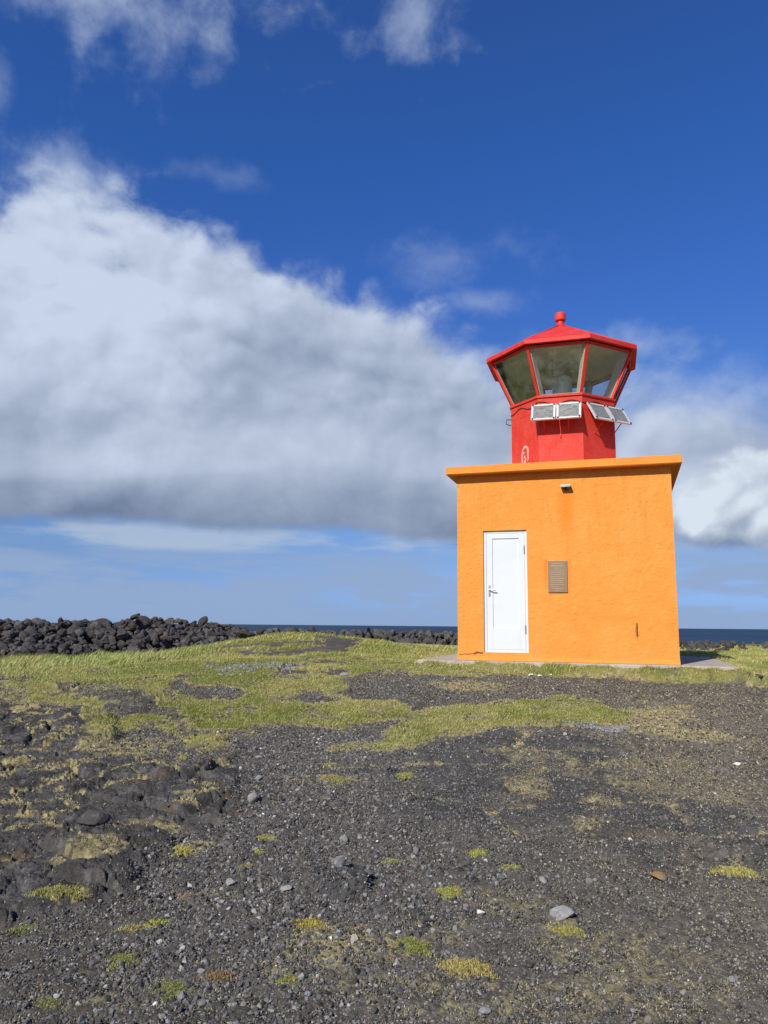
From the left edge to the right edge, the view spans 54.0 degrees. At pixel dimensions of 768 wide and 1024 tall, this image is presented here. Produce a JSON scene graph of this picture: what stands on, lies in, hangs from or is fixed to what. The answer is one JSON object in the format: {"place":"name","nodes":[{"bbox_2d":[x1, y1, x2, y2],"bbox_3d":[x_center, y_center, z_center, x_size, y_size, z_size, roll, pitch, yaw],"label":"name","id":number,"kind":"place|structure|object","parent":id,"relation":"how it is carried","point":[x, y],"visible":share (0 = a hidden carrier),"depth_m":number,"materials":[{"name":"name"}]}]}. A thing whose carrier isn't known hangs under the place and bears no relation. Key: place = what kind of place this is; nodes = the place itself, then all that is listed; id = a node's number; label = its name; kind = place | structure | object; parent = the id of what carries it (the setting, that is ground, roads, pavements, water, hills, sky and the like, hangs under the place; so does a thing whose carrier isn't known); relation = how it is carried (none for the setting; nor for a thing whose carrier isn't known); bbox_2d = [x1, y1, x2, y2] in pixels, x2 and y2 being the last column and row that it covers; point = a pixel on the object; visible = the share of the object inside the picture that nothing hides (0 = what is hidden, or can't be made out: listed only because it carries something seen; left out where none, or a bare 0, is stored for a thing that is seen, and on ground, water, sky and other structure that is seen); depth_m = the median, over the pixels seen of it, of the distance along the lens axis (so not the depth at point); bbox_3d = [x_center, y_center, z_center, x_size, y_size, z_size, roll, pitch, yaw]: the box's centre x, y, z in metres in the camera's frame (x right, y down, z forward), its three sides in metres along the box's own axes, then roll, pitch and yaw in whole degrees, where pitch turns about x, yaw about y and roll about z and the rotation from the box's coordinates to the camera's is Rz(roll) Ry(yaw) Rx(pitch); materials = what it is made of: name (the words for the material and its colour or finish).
{"place":"outdoors","nodes":[
{"label":"outdoors","id":0,"kind":"place"},
{"bbox_2d":[201,662,283,675],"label":"pale gravel","id":1,"kind":"structure","parent":0,"point":[246,667],"depth_m":11.82,"materials":[{"name":"grey gravel"}]},
{"bbox_2d":[257,661,315,671],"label":"pale gravel","id":2,"kind":"structure","parent":0,"point":[288,668],"depth_m":12.12,"materials":[{"name":"grey gravel"}]},
{"bbox_2d":[0,634,767,1023],"bbox_3d":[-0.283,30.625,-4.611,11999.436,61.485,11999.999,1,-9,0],"label":"ground","id":3,"kind":"structure","parent":0,"point":[86,866],"depth_m":5.29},
{"bbox_2d":[1,923,40,934],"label":"moss cushion","id":4,"kind":"object","parent":3,"relation":"on","point":[24,928],"visible":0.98,"depth_m":3.84,"materials":[{"name":"green plant"}]},
{"bbox_2d":[29,645,36,653],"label":"boulder","id":5,"kind":"object","parent":3,"relation":"on","point":[32,648],"visible":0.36,"depth_m":17.12,"materials":[{"name":"grey stone"}]},
{"bbox_2d":[32,994,65,1013],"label":"moss cushion","id":6,"kind":"object","parent":3,"relation":"on","point":[48,1001],"visible":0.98,"depth_m":3.21,"materials":[{"name":"green plant"}]},
{"bbox_2d":[21,883,94,901],"bbox_3d":[-1.774,2.094,4.199,0.416,0.052,0.297,1,-9,0],"label":"moss cushion","id":7,"kind":"object","parent":3,"relation":"on","point":[59,891],"visible":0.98,"depth_m":4.13,"materials":[{"name":"green plant"}]},
{"bbox_2d":[77,810,110,825],"bbox_3d":[-1.955,2.070,5.085,0.216,0.126,0.146,-2,-9,18],"label":"stone","id":8,"kind":"object","parent":3,"relation":"on","point":[92,818],"visible":0.91,"depth_m":5.04,"materials":[{"name":"grey stone"}]},
{"bbox_2d":[97,952,146,970],"bbox_3d":[-1.218,2.112,3.572,0.271,0.047,0.243,5,-9,-26],"label":"moss cushion","id":9,"kind":"object","parent":3,"relation":"on","point":[129,957],"visible":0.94,"depth_m":3.54,"materials":[{"name":"green plant"}]},
{"bbox_2d":[0,617,246,658],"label":"boulder rubble","id":10,"kind":"object","parent":3,"relation":"on","point":[77,629],"visible":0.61,"depth_m":18.97,"materials":[{"name":"grey stone"}]},
{"bbox_2d":[0,643,8,655],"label":"boulder","id":11,"kind":"object","parent":10,"relation":"on","point":[3,645],"visible":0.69,"depth_m":16.76,"materials":[{"name":"grey stone"}]},
{"bbox_2d":[0,622,11,628],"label":"boulder","id":12,"kind":"object","parent":10,"relation":"on","point":[3,625],"visible":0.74,"depth_m":17.54,"materials":[{"name":"grey stone"}]},
{"bbox_2d":[26,643,35,654],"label":"boulder","id":13,"kind":"object","parent":10,"relation":"on","point":[28,645],"visible":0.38,"depth_m":17.22,"materials":[{"name":"grey stone"}]},
{"bbox_2d":[35,649,50,656],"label":"boulder","id":14,"kind":"object","parent":10,"relation":"on","point":[42,651],"visible":0.35,"depth_m":17.19,"materials":[{"name":"grey stone"}]},
{"bbox_2d":[49,626,55,631],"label":"boulder","id":15,"kind":"object","parent":10,"relation":"on","point":[52,629],"visible":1,"depth_m":18.28,"materials":[{"name":"grey stone"}]},
{"bbox_2d":[56,629,66,637],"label":"boulder","id":16,"kind":"object","parent":10,"relation":"on","point":[62,633],"visible":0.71,"depth_m":18.20,"materials":[{"name":"grey stone"}]},
{"bbox_2d":[57,643,69,650],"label":"boulder","id":17,"kind":"object","parent":10,"relation":"on","point":[65,646],"visible":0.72,"depth_m":17.72,"materials":[{"name":"grey stone"}]},
{"bbox_2d":[66,635,77,643],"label":"boulder","id":18,"kind":"object","parent":10,"relation":"on","point":[69,637],"visible":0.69,"depth_m":18.26,"materials":[{"name":"grey stone"}]},
{"bbox_2d":[84,632,94,640],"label":"boulder","id":19,"kind":"object","parent":10,"relation":"on","point":[88,636],"visible":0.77,"depth_m":18.73,"materials":[{"name":"grey stone"}]},
{"bbox_2d":[93,639,108,648],"bbox_3d":[-7.043,3.294,18.689,0.397,0.193,0.347,2,-38,20],"label":"boulder","id":20,"kind":"object","parent":10,"relation":"on","point":[100,643],"visible":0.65,"depth_m":18.61,"materials":[{"name":"grey stone"}]},
{"bbox_2d":[94,618,109,627],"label":"boulder","id":21,"kind":"object","parent":10,"relation":"on","point":[104,621],"visible":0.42,"depth_m":19.56,"materials":[{"name":"grey stone"}]},
{"bbox_2d":[100,627,108,632],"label":"boulder","id":22,"kind":"object","parent":10,"relation":"on","point":[103,630],"visible":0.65,"depth_m":19.07,"materials":[{"name":"grey stone"}]},
{"bbox_2d":[104,644,110,650],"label":"boulder","id":23,"kind":"object","parent":10,"relation":"on","point":[107,647],"visible":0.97,"depth_m":18.57,"materials":[{"name":"grey stone"}]},
{"bbox_2d":[108,639,115,645],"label":"boulder","id":24,"kind":"object","parent":10,"relation":"on","point":[112,642],"visible":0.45,"depth_m":18.84,"materials":[{"name":"grey stone"}]},
{"bbox_2d":[113,622,118,628],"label":"boulder","id":25,"kind":"object","parent":10,"relation":"on","point":[116,624],"visible":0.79,"depth_m":19.85,"materials":[{"name":"grey stone"}]},
{"bbox_2d":[116,640,125,648],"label":"boulder","id":26,"kind":"object","parent":10,"relation":"on","point":[120,644],"visible":1,"depth_m":18.91,"materials":[{"name":"grey stone"}]},
{"bbox_2d":[116,629,128,640],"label":"boulder","id":27,"kind":"object","parent":10,"relation":"on","point":[122,634],"visible":0.86,"depth_m":19.18,"materials":[{"name":"grey stone"}]},
{"bbox_2d":[128,623,138,629],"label":"boulder","id":28,"kind":"object","parent":10,"relation":"on","point":[132,626],"visible":1,"depth_m":19.83,"materials":[{"name":"grey stone"}]},
{"bbox_2d":[130,613,139,619],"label":"boulder","id":29,"kind":"object","parent":10,"relation":"on","point":[134,617],"visible":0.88,"depth_m":19.70,"materials":[{"name":"grey stone"}]},
{"bbox_2d":[136,633,144,638],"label":"boulder","id":30,"kind":"object","parent":10,"relation":"on","point":[140,635],"visible":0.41,"depth_m":19.52,"materials":[{"name":"grey stone"}]},
{"bbox_2d":[138,615,152,625],"bbox_3d":[-6.077,2.778,19.227,0.316,0.274,0.504,-1,-9,11],"label":"boulder","id":31,"kind":"object","parent":10,"relation":"on","point":[145,620],"visible":1,"depth_m":19.10,"materials":[{"name":"grey stone"}]},
{"bbox_2d":[150,618,162,625],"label":"boulder","id":32,"kind":"object","parent":10,"relation":"on","point":[157,622],"visible":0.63,"depth_m":20.43,"materials":[{"name":"grey stone"}]},
{"bbox_2d":[157,641,166,647],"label":"boulder","id":33,"kind":"object","parent":10,"relation":"on","point":[161,644],"visible":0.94,"depth_m":19.72,"materials":[{"name":"grey stone"}]},
{"bbox_2d":[162,636,172,643],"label":"boulder","id":34,"kind":"object","parent":10,"relation":"on","point":[169,639],"visible":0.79,"depth_m":19.93,"materials":[{"name":"grey stone"}]},
{"bbox_2d":[189,620,196,626],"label":"boulder","id":35,"kind":"object","parent":10,"relation":"on","point":[193,624],"visible":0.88,"depth_m":21.17,"materials":[{"name":"grey stone"}]},
{"bbox_2d":[198,616,207,626],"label":"boulder","id":36,"kind":"object","parent":10,"relation":"on","point":[202,621],"visible":1,"depth_m":20.34,"materials":[{"name":"grey stone"}]},
{"bbox_2d":[207,631,214,635],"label":"boulder","id":37,"kind":"object","parent":10,"relation":"on","point":[210,633],"visible":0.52,"depth_m":21.21,"materials":[{"name":"grey stone"}]},
{"bbox_2d":[216,632,225,636],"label":"boulder","id":38,"kind":"object","parent":10,"relation":"on","point":[219,634],"visible":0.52,"depth_m":21.36,"materials":[{"name":"grey stone"}]},
{"bbox_2d":[113,923,143,933],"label":"moss cushion","id":39,"kind":"object","parent":3,"relation":"on","point":[130,928],"visible":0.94,"depth_m":3.85,"materials":[{"name":"yellow plant"}]},
{"bbox_2d":[145,643,152,648],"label":"boulder","id":40,"kind":"object","parent":3,"relation":"on","point":[147,645],"visible":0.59,"depth_m":19.39,"materials":[{"name":"brown stone"}]},
{"bbox_2d":[141,917,173,928],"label":"moss cushion","id":41,"kind":"object","parent":3,"relation":"on","point":[155,923],"visible":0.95,"depth_m":3.90,"materials":[{"name":"green plant"}]},
{"bbox_2d":[148,979,209,1006],"bbox_3d":[-0.907,2.083,3.293,0.304,0.040,0.273,1,-9,0],"label":"moss cushion","id":42,"kind":"object","parent":3,"relation":"on","point":[175,987],"visible":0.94,"depth_m":3.27,"materials":[{"name":"green plant"}]},
{"bbox_2d":[171,844,198,858],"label":"moss cushion","id":43,"kind":"object","parent":3,"relation":"on","point":[184,849],"visible":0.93,"depth_m":4.80,"materials":[{"name":"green plant"}]},
{"bbox_2d":[197,968,204,973],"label":"stone","id":44,"kind":"object","parent":3,"relation":"on","point":[200,970],"visible":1,"depth_m":3.43,"materials":[{"name":"grey stone"}]},
{"bbox_2d":[195,968,240,983],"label":"moss cushion","id":45,"kind":"object","parent":3,"relation":"on","point":[217,975],"visible":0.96,"depth_m":3.40,"materials":[{"name":"brown plant"}]},
{"bbox_2d":[226,878,235,885],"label":"stone","id":46,"kind":"object","parent":3,"relation":"on","point":[230,881],"visible":1,"depth_m":4.34,"materials":[{"name":"grey stone"}]},
{"bbox_2d":[236,863,253,870],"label":"moss cushion","id":47,"kind":"object","parent":3,"relation":"on","point":[246,865],"visible":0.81,"depth_m":4.58,"materials":[{"name":"green plant"}]},
{"bbox_2d":[236,630,255,638],"bbox_3d":[-3.745,3.309,20.209,0.532,0.242,0.549,11,-12,11],"label":"boulder","id":48,"kind":"object","parent":3,"relation":"on","point":[240,634],"visible":0.8,"depth_m":20.07,"materials":[{"name":"grey stone"}]},
{"bbox_2d":[247,791,256,803],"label":"stone","id":49,"kind":"object","parent":3,"relation":"on","point":[252,798],"visible":1,"depth_m":5.68,"materials":[{"name":"white stone"}]},
{"bbox_2d":[253,848,263,854],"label":"moss cushion","id":50,"kind":"object","parent":3,"relation":"on","point":[259,851],"visible":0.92,"depth_m":4.80,"materials":[{"name":"green plant"}]},
{"bbox_2d":[268,973,300,984],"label":"moss cushion","id":51,"kind":"object","parent":3,"relation":"on","point":[285,979],"visible":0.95,"depth_m":3.37,"materials":[{"name":"green plant"}]},
{"bbox_2d":[280,885,291,891],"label":"stone","id":52,"kind":"object","parent":3,"relation":"on","point":[285,888],"visible":1,"depth_m":4.25,"materials":[{"name":"grey stone"}]},
{"bbox_2d":[298,972,304,979],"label":"stone","id":53,"kind":"object","parent":3,"relation":"on","point":[301,976],"visible":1,"depth_m":3.38,"materials":[{"name":"grey stone"}]},
{"bbox_2d":[290,916,333,932],"bbox_3d":[-0.380,2.114,3.866,0.309,0.046,0.213,1,-9,0],"label":"moss cushion","id":54,"kind":"object","parent":3,"relation":"on","point":[311,922],"visible":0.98,"depth_m":3.86,"materials":[{"name":"yellow plant"}]},
{"bbox_2d":[322,762,341,767],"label":"moss cushion","id":55,"kind":"object","parent":3,"relation":"on","point":[329,763],"visible":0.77,"depth_m":6.68,"materials":[{"name":"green plant"}]},
{"bbox_2d":[316,774,350,784],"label":"moss cushion","id":56,"kind":"object","parent":3,"relation":"on","point":[336,778],"visible":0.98,"depth_m":6.21,"materials":[{"name":"yellow plant"}]},
{"bbox_2d":[331,855,345,866],"bbox_3d":[-0.279,2.095,4.503,0.071,0.078,0.105,-5,-10,34],"label":"stone","id":57,"kind":"object","parent":3,"relation":"on","point":[337,861],"visible":0.88,"depth_m":4.49,"materials":[{"name":"grey stone"}]},
{"bbox_2d":[339,835,347,841],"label":"stone","id":58,"kind":"object","parent":3,"relation":"on","point":[343,838],"visible":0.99,"depth_m":4.97,"materials":[{"name":"grey stone"}]},
{"bbox_2d":[250,626,457,645],"bbox_3d":[0.446,4.558,26.728,10.658,0.948,3.172,3,-9,-16],"label":"boulder rubble","id":59,"kind":"object","parent":3,"relation":"on","point":[449,637],"visible":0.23,"depth_m":26.27,"materials":[{"name":"grey stone"}]},
{"bbox_2d":[256,628,264,634],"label":"boulder","id":60,"kind":"object","parent":59,"relation":"on","point":[260,631],"visible":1,"depth_m":25.09,"materials":[{"name":"grey stone"}]},
{"bbox_2d":[363,628,371,636],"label":"boulder","id":61,"kind":"object","parent":59,"relation":"on","point":[366,631],"visible":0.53,"depth_m":26.57,"materials":[{"name":"grey stone"}]},
{"bbox_2d":[0,670,767,1023],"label":"dry moss","id":62,"kind":"object","parent":3,"relation":"on","point":[684,716],"visible":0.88,"depth_m":6.40,"materials":[{"name":"plant"}]},
{"bbox_2d":[381,858,402,863],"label":"moss cushion","id":63,"kind":"object","parent":3,"relation":"on","point":[389,861],"visible":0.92,"depth_m":4.66,"materials":[{"name":"green plant"}]},
{"bbox_2d":[392,772,417,780],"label":"moss cushion","id":64,"kind":"object","parent":3,"relation":"on","point":[404,775],"visible":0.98,"depth_m":6.32,"materials":[{"name":"green plant"}]},
{"bbox_2d":[388,934,437,959],"bbox_3d":[0.140,2.109,3.696,0.351,0.042,0.311,1,-9,0],"label":"moss cushion","id":65,"kind":"object","parent":3,"relation":"on","point":[415,944],"visible":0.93,"depth_m":3.64,"materials":[{"name":"green plant"}]},
{"bbox_2d":[427,637,435,643],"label":"boulder","id":66,"kind":"object","parent":3,"relation":"on","point":[430,640],"visible":0.59,"depth_m":26.02,"materials":[{"name":"grey stone"}]},
{"bbox_2d":[434,885,474,902],"bbox_3d":[0.373,2.136,4.259,0.265,0.048,0.269,4,-9,-24],"label":"moss cushion","id":67,"kind":"object","parent":3,"relation":"on","point":[448,891],"visible":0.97,"depth_m":4.22,"materials":[{"name":"green plant"}]},
{"bbox_2d":[433,957,501,980],"bbox_3d":[0.356,2.111,3.529,0.407,0.049,0.285,1,-9,0],"label":"moss cushion","id":68,"kind":"object","parent":3,"relation":"on","point":[465,966],"visible":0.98,"depth_m":3.48,"materials":[{"name":"yellow plant"}]},
{"bbox_2d":[462,848,491,860],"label":"moss cushion","id":69,"kind":"object","parent":3,"relation":"on","point":[475,853],"visible":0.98,"depth_m":4.77,"materials":[{"name":"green plant"}]},
{"bbox_2d":[477,909,484,914],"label":"stone","id":70,"kind":"object","parent":3,"relation":"on","point":[479,912],"visible":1,"depth_m":3.97,"materials":[{"name":"white stone"}]},
{"bbox_2d":[479,1007,490,1013],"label":"stone","id":71,"kind":"object","parent":3,"relation":"on","point":[485,1010],"visible":1,"depth_m":3.17,"materials":[{"name":"grey stone"}]},
{"bbox_2d":[497,863,525,870],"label":"moss cushion","id":72,"kind":"object","parent":3,"relation":"on","point":[515,866],"visible":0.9,"depth_m":4.59,"materials":[{"name":"green plant"}]},
{"bbox_2d":[539,876,546,883],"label":"stone","id":73,"kind":"object","parent":3,"relation":"on","point":[543,879],"visible":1,"depth_m":4.38,"materials":[{"name":"grey stone"}]},
{"bbox_2d":[549,905,574,920],"bbox_3d":[0.942,2.122,3.986,0.138,0.075,0.102,-1,-9,12],"label":"stone","id":74,"kind":"object","parent":3,"relation":"on","point":[562,912],"visible":0.94,"depth_m":3.97,"materials":[{"name":"grey stone"}]},
{"bbox_2d":[547,923,589,937],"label":"moss cushion","id":75,"kind":"object","parent":3,"relation":"on","point":[566,931],"visible":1,"depth_m":3.83,"materials":[{"name":"yellow plant"}]},
{"bbox_2d":[416,312,737,669],"bbox_3d":[3.495,-0.493,14.111,4.926,6.731,4.175,-2,-9,17],"label":"lighthouse","id":76,"kind":"object","parent":3,"relation":"on","point":[565,543],"visible":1,"depth_m":12.32,"materials":[{"name":"orange paint"}]},
{"bbox_2d":[483,530,528,652],"bbox_3d":[2.003,1.300,12.409,0.718,1.998,0.109,-2,-9,17],"label":"door","id":77,"kind":"structure","parent":76,"relation":"in","point":[505,552],"depth_m":12.42,"materials":[{"name":"white paint"}]},
{"bbox_2d":[493,347,525,404],"bbox_3d":[2.471,-2.450,13.859,0.440,0.872,1.032,5,-10,-28],"label":"window","id":78,"kind":"structure","parent":76,"relation":"in","point":[502,366],"depth_m":14.07,"materials":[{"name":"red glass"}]},
{"bbox_2d":[513,382,536,401],"bbox_3d":[2.893,-2.235,15.257,1.032,0.872,0.440,5,-10,-28],"label":"window","id":79,"kind":"structure","parent":76,"relation":"in","point":[524,391],"depth_m":15.41,"materials":[{"name":"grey glass"}]},
{"bbox_2d":[530,341,585,394],"bbox_3d":[3.093,-2.519,13.357,1.032,0.872,0.453,-2,-9,17],"label":"window","id":80,"kind":"structure","parent":76,"relation":"in","point":[576,342],"depth_m":13.23,"materials":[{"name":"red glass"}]},
{"bbox_2d":[544,383,585,389],"bbox_3d":[3.685,-2.216,15.339,1.032,0.872,0.453,-2,-9,17],"label":"window","id":81,"kind":"structure","parent":76,"relation":"in","point":[573,385],"depth_m":15.56,"materials":[{"name":"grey glass"}]},
{"bbox_2d":[591,375,611,385],"bbox_3d":[4.305,-2.285,14.842,0.440,0.872,0.952,5,-10,-28],"label":"window","id":82,"kind":"structure","parent":76,"relation":"in","point":[607,378],"depth_m":15.14,"materials":[{"name":"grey glass"}]},
{"bbox_2d":[589,341,629,352],"bbox_3d":[3.890,-2.499,13.441,0.952,0.872,0.440,5,-10,-28],"label":"window","id":83,"kind":"structure","parent":76,"relation":"in","point":[592,343],"depth_m":13.31,"materials":[{"name":"glass"}]},
{"bbox_2d":[614,356,631,399],"bbox_3d":[4.392,-2.402,14.054,0.453,0.872,1.032,-2,-9,17],"label":"window","id":84,"kind":"structure","parent":76,"relation":"in","point":[628,368],"depth_m":14.22,"materials":[{"name":"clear glass"}]},
{"bbox_2d":[563,721,596,728],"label":"pale gravel","id":85,"kind":"structure","parent":3,"relation":"on","point":[579,724],"depth_m":8.34,"materials":[{"name":"grey gravel"}]},
{"bbox_2d":[587,725,630,732],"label":"pale gravel","id":86,"kind":"structure","parent":3,"relation":"on","point":[613,729],"depth_m":8.23,"materials":[{"name":"grey gravel"}]},
{"bbox_2d":[651,871,666,881],"bbox_3d":[1.596,2.112,4.383,0.082,0.048,0.095,6,-10,-34],"label":"stone","id":87,"kind":"object","parent":3,"relation":"on","point":[661,875],"visible":1,"depth_m":4.36,"materials":[{"name":"stone"}]},
{"bbox_2d":[681,639,686,646],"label":"boulder","id":88,"kind":"object","parent":3,"relation":"on","point":[684,642],"visible":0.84,"depth_m":34.00,"materials":[{"name":"grey stone"}]},
{"bbox_2d":[714,648,729,650],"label":"boulder","id":89,"kind":"object","parent":3,"relation":"on","point":[719,649],"visible":0.27,"depth_m":20.66,"materials":[{"name":"grey stone"}]},
{"bbox_2d":[679,640,767,649],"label":"boulder rubble","id":90,"kind":"object","parent":3,"relation":"on","point":[698,644],"visible":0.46,"depth_m":29.47,"materials":[{"name":"grey stone"}]},
{"bbox_2d":[725,640,733,648],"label":"boulder","id":91,"kind":"object","parent":3,"relation":"on","point":[728,644],"visible":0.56,"depth_m":28.82,"materials":[{"name":"grey stone"}]},
{"bbox_2d":[707,865,764,877],"bbox_3d":[2.079,2.128,4.474,0.336,0.048,0.204,-2,-9,14],"label":"moss cushion","id":92,"kind":"object","parent":3,"relation":"on","point":[740,871],"visible":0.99,"depth_m":4.45,"materials":[{"name":"yellow plant"}]},
{"bbox_2d":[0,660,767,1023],"bbox_3d":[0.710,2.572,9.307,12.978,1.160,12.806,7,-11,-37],"label":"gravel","id":93,"kind":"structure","parent":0,"point":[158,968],"depth_m":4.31,"materials":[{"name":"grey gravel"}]},
{"bbox_2d":[256,834,276,840],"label":"moss cushion","id":94,"kind":"object","parent":93,"relation":"on","point":[265,837],"visible":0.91,"depth_m":5.02,"materials":[{"name":"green plant"}]},
{"bbox_2d":[0,631,767,762],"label":"grass","id":95,"kind":"structure","parent":0,"point":[104,660],"depth_m":11.66,"materials":[{"name":"green plant"}]},
{"bbox_2d":[0,0,767,628],"label":"sky","id":96,"kind":"structure","parent":0,"point":[263,263],"materials":[{"name":"blue"}]},
{"bbox_2d":[51,623,767,643],"bbox_3d":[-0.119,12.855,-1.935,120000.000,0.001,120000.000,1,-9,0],"label":"sea","id":97,"kind":"structure","parent":0,"point":[750,636],"depth_m":2690.63,"materials":[{"name":"liquid"}]},
{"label":"boulder","id":98,"kind":"object","parent":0,"visible":0},
{"bbox_2d":[4,626,12,630],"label":"boulder","id":99,"kind":"object","parent":98,"relation":"on","point":[6,628],"visible":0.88,"depth_m":17.37,"materials":[{"name":"grey stone"}]}
]}

